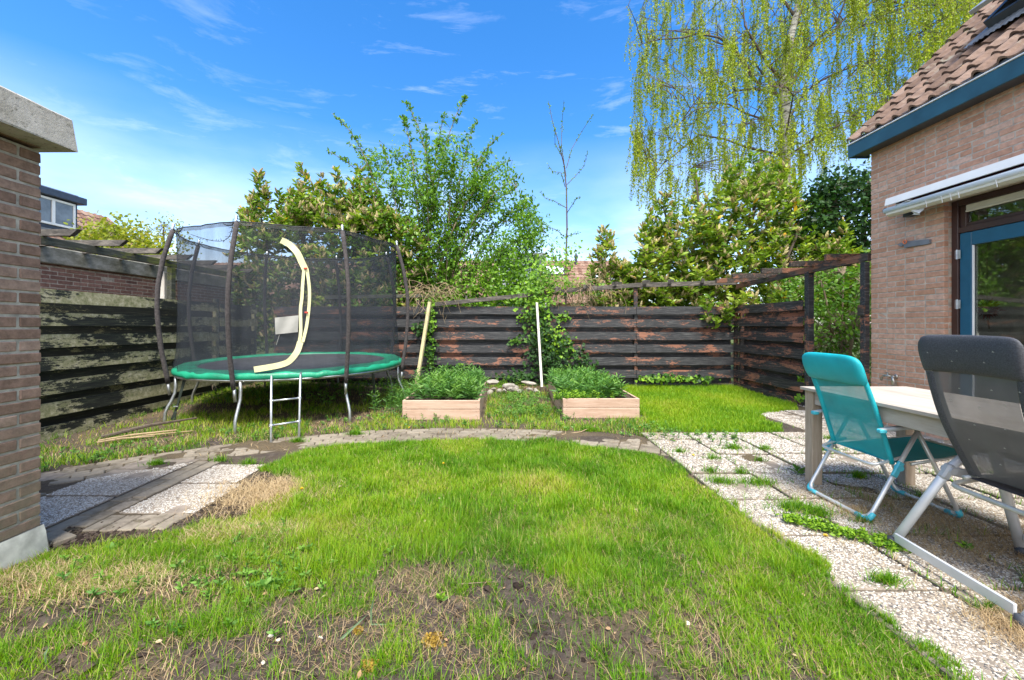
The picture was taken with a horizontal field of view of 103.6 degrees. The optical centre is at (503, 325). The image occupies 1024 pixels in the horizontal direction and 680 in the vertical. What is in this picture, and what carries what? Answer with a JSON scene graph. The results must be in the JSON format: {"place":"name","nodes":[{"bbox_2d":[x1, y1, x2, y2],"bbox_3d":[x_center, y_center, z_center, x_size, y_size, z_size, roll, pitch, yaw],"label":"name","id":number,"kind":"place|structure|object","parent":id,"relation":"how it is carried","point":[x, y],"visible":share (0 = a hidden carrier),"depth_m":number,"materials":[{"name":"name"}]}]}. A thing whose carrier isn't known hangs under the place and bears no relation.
{"place":"outdoors","nodes":[
{"label":"outdoors","id":0,"kind":"place"},
{"bbox_2d":[39,185,132,247],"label":"dormer house","id":1,"kind":"structure","parent":0,"point":[58,209],"depth_m":16.64,"materials":[{"name":"metal"}]},
{"bbox_2d":[205,255,419,336],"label":"terraced house","id":2,"kind":"structure","parent":0,"point":[291,284],"depth_m":30.38,"materials":[{"name":"brown brick"}]},
{"bbox_2d":[40,428,909,546],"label":"path","id":3,"kind":"structure","parent":0,"point":[102,513],"depth_m":3.53,"materials":[{"name":"grey concrete"}]},
{"bbox_2d":[0,0,974,324],"label":"sky","id":4,"kind":"structure","parent":0,"point":[172,106],"materials":[{"name":"blue"}]},
{"bbox_2d":[0,430,975,679],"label":"lawn grass","id":5,"kind":"structure","parent":0,"point":[638,478],"depth_m":2.14,"materials":[{"name":"green plant"}]},
{"bbox_2d":[0,327,1023,679],"bbox_3d":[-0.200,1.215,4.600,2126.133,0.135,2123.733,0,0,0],"label":"ground","id":6,"kind":"structure","parent":0,"point":[568,657],"depth_m":1.78,"materials":[{"name":"soil"}]},
{"bbox_2d":[0,85,77,569],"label":"brick shed","id":7,"kind":"structure","parent":6,"relation":"on","point":[30,130],"depth_m":2.13,"materials":[{"name":"brick"}]},
{"bbox_2d":[44,646,49,662],"bbox_3d":[-1.694,1.225,1.495,0.013,0.061,0.012,0,0,0],"label":"leaf blade","id":8,"kind":"object","parent":6,"relation":"on","point":[45,657],"visible":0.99,"depth_m":1.49,"materials":[{"name":"green plant"}]},
{"bbox_2d":[106,541,123,550],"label":"weed plant","id":9,"kind":"object","parent":6,"relation":"on","point":[113,544],"visible":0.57,"depth_m":2.23,"materials":[{"name":"green plant"}]},
{"bbox_2d":[55,209,177,254],"bbox_3d":[-14.989,-1.247,15.571,3.939,6.653,7.359,0,0,-42],"label":"yellow green tree","id":10,"kind":"object","parent":6,"relation":"on","point":[118,231],"visible":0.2,"depth_m":14.43,"materials":[{"name":"green plant"}]},
{"bbox_2d":[39,246,243,357],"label":"brick garage","id":11,"kind":"structure","parent":6,"relation":"on","point":[64,269],"depth_m":6.89,"materials":[{"name":"brick"}]},
{"bbox_2d":[39,229,253,303],"bbox_3d":[-6.835,0.028,6.850,2.730,2.525,5.300,0,0,0],"label":"carport frame","id":12,"kind":"object","parent":6,"relation":"on","point":[168,287],"visible":0.32,"depth_m":6.44,"materials":[{"name":"grey wood"}]},
{"bbox_2d":[97,417,196,442],"bbox_3d":[-3.951,1.183,4.550,0.445,0.093,0.929,0,0,36],"label":"stick pile","id":13,"kind":"object","parent":6,"relation":"on","point":[106,439],"visible":0.92,"depth_m":4.46,"materials":[{"name":"beige wood"}]},
{"bbox_2d":[39,288,256,441],"bbox_3d":[-5.040,0.423,5.277,0.142,1.767,5.746,0,0,0],"label":"fence","id":14,"kind":"object","parent":6,"relation":"on","point":[100,364],"visible":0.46,"depth_m":5.15,"materials":[{"name":"black wood"}]},
{"bbox_2d":[131,211,202,259],"bbox_3d":[-13.396,-1.352,16.037,4.367,6.961,2.453,0,0,45],"label":"pale young tree","id":15,"kind":"object","parent":6,"relation":"on","point":[163,225],"visible":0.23,"depth_m":15.69,"materials":[{"name":"green plant"}]},
{"bbox_2d":[0,466,373,632],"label":"straw patches","id":16,"kind":"object","parent":6,"relation":"on","point":[283,487],"visible":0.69,"depth_m":2.13,"materials":[{"name":"beige plant"}]},
{"bbox_2d":[56,518,395,637],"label":"lawn weeds","id":17,"kind":"object","parent":6,"relation":"on","point":[247,571],"visible":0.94,"depth_m":1.94,"materials":[{"name":"green plant"}]},
{"bbox_2d":[253,576,279,592],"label":"weed plant","id":18,"kind":"object","parent":6,"relation":"on","point":[268,581],"visible":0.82,"depth_m":1.91,"materials":[{"name":"green plant"}]},
{"bbox_2d":[154,215,409,433],"bbox_3d":[-3.190,-0.009,6.275,3.163,2.675,3.164,0,0,21],"label":"trampoline","id":19,"kind":"object","parent":6,"relation":"on","point":[231,369],"visible":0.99,"depth_m":5.12,"materials":[{"name":"fabric"}]},
{"bbox_2d":[190,218,233,241],"bbox_3d":[-3.868,-1.258,5.504,1.176,0.191,0.250,0,0,31],"label":"light cord","id":20,"kind":"object","parent":19,"relation":"hanging from","point":[216,239],"visible":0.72,"depth_m":5.70,"materials":[{"name":"white plastic"}]},
{"bbox_2d":[269,372,301,441],"bbox_3d":[-2.514,0.920,4.624,0.343,0.697,0.678,0,0,-25],"label":"ladder","id":21,"kind":"object","parent":19,"relation":"attached to","point":[271,425],"visible":0.93,"depth_m":4.61,"materials":[{"name":"silver metal"}]},
{"bbox_2d":[201,377,397,403],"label":"shade weeds","id":22,"kind":"object","parent":6,"relation":"on","point":[361,388],"visible":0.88,"depth_m":6.57,"materials":[{"name":"green plant"}]},
{"bbox_2d":[222,161,432,351],"bbox_3d":[-4.235,-1.252,9.540,5.301,5.519,2.861,0,0,0],"label":"laurel shrub","id":23,"kind":"object","parent":6,"relation":"on","point":[301,207],"visible":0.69,"depth_m":9.07,"materials":[{"name":"green plant"}]},
{"bbox_2d":[39,380,666,471],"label":"verge grass","id":24,"kind":"structure","parent":6,"relation":"on","point":[289,427],"depth_m":5.06,"materials":[{"name":"green plant"}]},
{"bbox_2d":[340,616,365,639],"bbox_3d":[-0.612,1.246,1.660,0.017,0.034,0.128,0,0,38],"label":"leaf blade","id":25,"kind":"object","parent":6,"relation":"on","point":[348,631],"visible":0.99,"depth_m":1.64,"materials":[{"name":"green plant"}]},
{"bbox_2d":[352,623,363,634],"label":"moss clump","id":26,"kind":"object","parent":6,"relation":"on","point":[356,629],"visible":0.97,"depth_m":1.66,"materials":[{"name":"yellow plant"}]},
{"bbox_2d":[362,656,379,673],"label":"moss clump","id":27,"kind":"object","parent":6,"relation":"on","point":[371,660],"visible":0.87,"depth_m":1.45,"materials":[{"name":"yellow plant"}]},
{"bbox_2d":[370,597,373,624],"bbox_3d":[-0.555,1.200,1.698,0.018,0.126,0.007,0,0,0],"label":"leaf blade","id":28,"kind":"object","parent":6,"relation":"on","point":[371,611],"visible":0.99,"depth_m":1.70,"materials":[{"name":"green plant"}]},
{"bbox_2d":[371,622,398,624],"bbox_3d":[-0.496,1.255,1.694,0.125,0.010,0.009,0,0,-2],"label":"leaf blade","id":29,"kind":"object","parent":6,"relation":"on","point":[381,623],"visible":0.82,"depth_m":1.69,"materials":[{"name":"green plant"}]},
{"bbox_2d":[39,411,738,469],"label":"verge weeds","id":30,"kind":"object","parent":6,"relation":"on","point":[435,419],"visible":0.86,"depth_m":4.62,"materials":[{"name":"green plant"}]},
{"bbox_2d":[368,374,420,415],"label":"spreading weeds","id":31,"kind":"object","parent":6,"relation":"on","point":[402,394],"visible":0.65,"depth_m":5.86,"materials":[{"name":"green plant"}]},
{"bbox_2d":[275,373,524,390],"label":"fence base weeds","id":32,"kind":"object","parent":6,"relation":"on","point":[499,385],"visible":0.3,"depth_m":7.75,"materials":[{"name":"green plant"}]},
{"bbox_2d":[415,302,430,384],"bbox_3d":[-1.545,0.340,7.715,0.062,1.614,0.595,0,0,16],"label":"wooden post","id":33,"kind":"object","parent":6,"relation":"on","point":[420,360],"visible":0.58,"depth_m":7.72,"materials":[{"name":"beige wood"}]},
{"bbox_2d":[421,630,445,649],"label":"moss clump","id":34,"kind":"object","parent":6,"relation":"on","point":[433,640],"visible":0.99,"depth_m":1.58,"materials":[{"name":"yellow plant"}]},
{"bbox_2d":[436,592,447,600],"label":"weed plant","id":35,"kind":"object","parent":6,"relation":"on","point":[443,596],"visible":1,"depth_m":1.83,"materials":[{"name":"green plant"}]},
{"bbox_2d":[326,94,560,306],"bbox_3d":[-1.436,-2.178,9.515,5.778,6.963,2.828,0,0,0],"label":"tall shrub","id":36,"kind":"object","parent":6,"relation":"on","point":[427,199],"visible":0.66,"depth_m":9.25,"materials":[{"name":"green plant"}]},
{"bbox_2d":[402,382,485,419],"bbox_3d":[-0.835,1.132,6.324,1.030,0.270,1.952,0,0,0],"label":"raised bed","id":37,"kind":"object","parent":6,"relation":"on","point":[453,408],"visible":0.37,"depth_m":5.35,"materials":[{"name":"beige wood"}]},
{"bbox_2d":[399,363,489,400],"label":"tall weeds","id":38,"kind":"object","parent":37,"relation":"on","point":[440,382],"visible":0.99,"depth_m":5.74,"materials":[{"name":"green plant"}]},
{"bbox_2d":[0,471,938,679],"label":"soil crumbs","id":39,"kind":"object","parent":6,"relation":"on","point":[83,537],"visible":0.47,"depth_m":1.73,"materials":[{"name":"brown soil"}]},
{"bbox_2d":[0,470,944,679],"bbox_3d":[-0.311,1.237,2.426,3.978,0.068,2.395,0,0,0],"label":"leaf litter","id":40,"kind":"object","parent":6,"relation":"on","point":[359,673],"visible":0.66,"depth_m":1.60,"materials":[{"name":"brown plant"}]},
{"bbox_2d":[457,581,494,584],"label":"twig","id":41,"kind":"object","parent":6,"relation":"on","point":[475,582],"visible":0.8,"depth_m":1.93,"materials":[{"name":"brown plant"}]},
{"bbox_2d":[486,379,498,384],"bbox_3d":[-0.188,1.022,7.213,0.240,0.072,0.180,3,10,28],"label":"stone","id":42,"kind":"object","parent":6,"relation":"on","point":[491,382],"visible":1,"depth_m":7.17,"materials":[{"name":"grey stone"}]},
{"bbox_2d":[274,287,733,386],"bbox_3d":[0.000,0.240,8.152,9.232,2.100,0.145,0,0,0],"label":"back fence","id":43,"kind":"object","parent":6,"relation":"on","point":[633,343],"visible":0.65,"depth_m":8.09,"materials":[{"name":"black wood"}]},
{"bbox_2d":[411,299,472,373],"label":"ivy","id":44,"kind":"object","parent":43,"relation":"attached to","point":[432,340],"visible":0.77,"depth_m":8.00,"materials":[{"name":"green plant"}]},
{"bbox_2d":[495,248,598,386],"bbox_3d":[0.748,-0.148,7.926,2.407,2.778,0.342,0,0,0],"label":"ivy","id":45,"kind":"object","parent":43,"relation":"attached to","point":[551,344],"visible":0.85,"depth_m":7.91,"materials":[{"name":"green plant"}]},
{"bbox_2d":[502,383,515,388],"bbox_3d":[0.088,1.121,7.348,0.320,0.123,0.158,0,0,29],"label":"stone","id":46,"kind":"object","parent":6,"relation":"on","point":[506,385],"visible":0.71,"depth_m":7.30,"materials":[{"name":"grey stone"}]},
{"bbox_2d":[487,389,561,414],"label":"gap weeds","id":47,"kind":"object","parent":6,"relation":"on","point":[520,408],"visible":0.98,"depth_m":5.92,"materials":[{"name":"green plant"}]},
{"bbox_2d":[521,381,535,384],"bbox_3d":[0.460,1.066,7.444,0.292,0.070,0.150,9,-4,-9],"label":"stone","id":48,"kind":"object","parent":6,"relation":"on","point":[529,383],"visible":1,"depth_m":7.40,"materials":[{"name":"grey stone"}]},
{"bbox_2d":[256,279,802,329],"bbox_3d":[0.480,0.027,10.794,16.415,3.326,1.819,0,0,0],"label":"hedge","id":49,"kind":"object","parent":6,"relation":"on","point":[559,304],"visible":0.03,"depth_m":10.74,"materials":[{"name":"green plant"}]},
{"bbox_2d":[536,302,545,391],"bbox_3d":[0.691,0.413,7.532,0.108,1.715,0.670,0,0,-3],"label":"wooden post","id":50,"kind":"object","parent":6,"relation":"on","point":[542,388],"visible":0.79,"depth_m":7.46,"materials":[{"name":"white wood"}]},
{"bbox_2d":[539,101,593,305],"bbox_3d":[1.422,-1.875,9.102,1.240,6.522,0.667,0,0,0],"label":"sapling","id":51,"kind":"object","parent":6,"relation":"on","point":[564,172],"visible":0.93,"depth_m":9.19,"materials":[{"name":"brown plant"}]},
{"bbox_2d":[548,381,639,417],"bbox_3d":[1.320,1.129,6.379,1.040,0.275,1.842,0,0,0],"label":"raised bed","id":52,"kind":"object","parent":6,"relation":"on","point":[623,406],"visible":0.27,"depth_m":5.46,"materials":[{"name":"brown wood"}]},
{"bbox_2d":[538,389,614,399],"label":"bed edge weeds","id":53,"kind":"object","parent":52,"relation":"on","point":[556,395],"visible":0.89,"depth_m":5.56,"materials":[{"name":"green plant"}]},
{"bbox_2d":[544,364,628,399],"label":"tall weeds","id":54,"kind":"object","parent":52,"relation":"on","point":[588,379],"visible":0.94,"depth_m":5.95,"materials":[{"name":"green plant"}]},
{"bbox_2d":[324,253,871,405],"bbox_3d":[0.888,0.147,6.833,8.976,2.287,3.417,0,0,0],"label":"pergola frame","id":55,"kind":"object","parent":6,"relation":"on","point":[766,275],"visible":0.87,"depth_m":6.17,"materials":[{"name":"brown wood"}]},
{"bbox_2d":[397,267,462,321],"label":"dry vines","id":56,"kind":"object","parent":55,"relation":"hanging from","point":[421,288],"visible":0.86,"depth_m":8.03,"materials":[{"name":"brown plant"}]},
{"bbox_2d":[494,235,616,307],"bbox_3d":[1.042,-1.182,8.537,2.510,1.680,1.144,0,0,0],"label":"ivy","id":57,"kind":"object","parent":55,"relation":"on","point":[561,265],"visible":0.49,"depth_m":8.35,"materials":[{"name":"green plant"}]},
{"bbox_2d":[541,261,625,319],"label":"dry vines","id":58,"kind":"object","parent":55,"relation":"hanging from","point":[582,281],"visible":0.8,"depth_m":8.09,"materials":[{"name":"brown plant"}]},
{"bbox_2d":[550,277,654,305],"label":"dry vines","id":59,"kind":"object","parent":55,"relation":"hanging from","point":[573,301],"visible":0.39,"depth_m":9.24,"materials":[{"name":"brown plant"}]},
{"bbox_2d":[794,376,804,402],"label":"ivy","id":60,"kind":"object","parent":55,"relation":"attached to","point":[799,398],"visible":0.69,"depth_m":6.17,"materials":[{"name":"green plant"}]},
{"bbox_2d":[584,224,645,306],"bbox_3d":[2.587,-0.464,9.406,1.620,3.907,1.318,0,0,0],"label":"laurel shrub","id":61,"kind":"object","parent":6,"relation":"on","point":[615,268],"visible":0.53,"depth_m":9.10,"materials":[{"name":"green plant"}]},
{"bbox_2d":[635,372,720,384],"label":"plants","id":62,"kind":"object","parent":6,"relation":"on","point":[656,378],"visible":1,"depth_m":7.91,"materials":[{"name":"green plant"}]},
{"bbox_2d":[622,383,798,433],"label":"back lawn grass","id":63,"kind":"structure","parent":6,"relation":"on","point":[677,400],"depth_m":6.05,"materials":[{"name":"green plant"}]},
{"bbox_2d":[619,149,871,356],"bbox_3d":[6.149,-1.403,9.530,6.872,5.825,3.680,0,0,0],"label":"laurel shrub","id":64,"kind":"object","parent":6,"relation":"on","point":[709,234],"visible":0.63,"depth_m":9.01,"materials":[{"name":"green plant"}]},
{"bbox_2d":[733,300,803,405],"bbox_3d":[4.670,0.455,7.184,0.142,1.691,1.921,0,0,0],"label":"fence","id":65,"kind":"object","parent":6,"relation":"on","point":[768,344],"visible":0.8,"depth_m":7.02,"materials":[{"name":"black wood"}]},
{"bbox_2d":[624,0,982,292],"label":"birch tree","id":66,"kind":"object","parent":6,"relation":"on","point":[781,90],"visible":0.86,"depth_m":13.10,"materials":[{"name":"green plant"}]},
{"bbox_2d":[772,261,871,384],"bbox_3d":[6.707,-0.046,8.226,2.145,2.902,4.663,0,0,42],"label":"backyard shrub","id":67,"kind":"object","parent":6,"relation":"on","point":[843,327],"visible":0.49,"depth_m":7.58,"materials":[{"name":"green plant"}]},
{"bbox_2d":[788,160,871,354],"bbox_3d":[8.688,-1.491,10.212,2.382,5.665,4.176,0,0,45],"label":"ivy covered tree","id":68,"kind":"object","parent":6,"relation":"on","point":[831,196],"visible":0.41,"depth_m":9.63,"materials":[{"name":"green plant"}]},
{"bbox_2d":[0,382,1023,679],"bbox_3d":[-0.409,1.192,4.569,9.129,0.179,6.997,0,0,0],"label":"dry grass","id":69,"kind":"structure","parent":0,"point":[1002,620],"depth_m":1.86,"materials":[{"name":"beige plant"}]},
{"bbox_2d":[39,405,1023,679],"bbox_3d":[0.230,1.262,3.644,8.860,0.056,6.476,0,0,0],"label":"patio","id":70,"kind":"structure","parent":0,"point":[181,509],"depth_m":2.69,"materials":[{"name":"grey gravel"}]},
{"bbox_2d":[137,421,1023,679],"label":"joint grass","id":71,"kind":"structure","parent":70,"relation":"on","point":[887,577],"depth_m":2.90,"materials":[{"name":"green plant"}]},
{"bbox_2d":[789,463,804,474],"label":"weed plant","id":72,"kind":"object","parent":70,"relation":"on","point":[797,468],"visible":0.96,"depth_m":3.33,"materials":[{"name":"green plant"}]},
{"bbox_2d":[771,508,911,553],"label":"patio weeds","id":73,"kind":"object","parent":70,"relation":"on","point":[880,539],"visible":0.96,"depth_m":2.37,"materials":[{"name":"green plant"}]},
{"bbox_2d":[802,352,962,520],"bbox_3d":[2.630,0.718,2.791,0.823,1.051,0.574,0,0,-1],"label":"folding chair","id":74,"kind":"object","parent":70,"relation":"on","point":[849,410],"visible":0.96,"depth_m":2.73,"materials":[{"name":"fabric"}]},
{"bbox_2d":[800,386,1023,485],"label":"garden table","id":75,"kind":"object","parent":70,"relation":"on","point":[910,407],"visible":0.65,"depth_m":2.94,"materials":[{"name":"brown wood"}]},
{"bbox_2d":[887,335,1023,630],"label":"folding chair","id":76,"kind":"object","parent":70,"relation":"on","point":[974,385],"visible":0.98,"depth_m":1.98,"materials":[{"name":"fabric"}]},
{"bbox_2d":[956,540,973,549],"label":"weed plant","id":77,"kind":"object","parent":70,"relation":"on","point":[965,544],"visible":0.95,"depth_m":2.23,"materials":[{"name":"green plant"}]},
{"bbox_2d":[444,253,640,306],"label":"terraced house","id":78,"kind":"structure","parent":0,"point":[581,266],"depth_m":28.77,"materials":[{"name":"brown brick"}]},
{"bbox_2d":[546,265,564,275],"bbox_3d":[3.650,-3.979,29.178,1.500,0.844,0.922,0,0,0],"label":"roof window","id":79,"kind":"structure","parent":78,"relation":"in","point":[547,266],"depth_m":29.14,"materials":[{"name":"white glass"}]},
{"bbox_2d":[847,0,1023,444],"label":"brick house","id":80,"kind":"structure","parent":0,"point":[953,106],"depth_m":4.44,"materials":[{"name":"brown brick"}]},
{"bbox_2d":[897,239,931,247],"bbox_3d":[4.652,-0.941,4.580,0.036,0.100,0.360,0,0,0],"label":"wall bracket","id":81,"kind":"object","parent":80,"relation":"attached to","point":[906,244],"depth_m":4.56,"materials":[{"name":"grey metal"}]},
{"bbox_2d":[882,153,1023,216],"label":"awning","id":82,"kind":"object","parent":80,"relation":"attached to","point":[916,202],"visible":1,"depth_m":3.92,"materials":[{"name":"white paint"}]},
{"bbox_2d":[969,208,985,221],"bbox_3d":[4.796,-1.149,3.693,0.006,0.181,0.925,0,0,0],"label":"transom window","id":83,"kind":"structure","parent":80,"relation":"in","point":[975,215],"depth_m":4.09,"materials":[{"name":"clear glass"}]},
{"bbox_2d":[955,221,1023,334],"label":"door","id":84,"kind":"structure","parent":80,"relation":"in","point":[966,254],"depth_m":4.11,"materials":[{"name":"blue paint"}]},
{"bbox_2d":[976,298,1006,328],"bbox_3d":[5.299,-0.655,4.423,0.234,1.390,0.216,0,0,0],"label":"dried bouquet","id":85,"kind":"object","parent":80,"relation":"hanging from","point":[988,306],"visible":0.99,"depth_m":4.40,"materials":[{"name":"green plant"}]},
{"bbox_2d":[962,0,1023,49],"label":"roof window","id":86,"kind":"structure","parent":80,"relation":"in","point":[1008,10],"depth_m":4.29,"materials":[{"name":"metal"}]}
]}

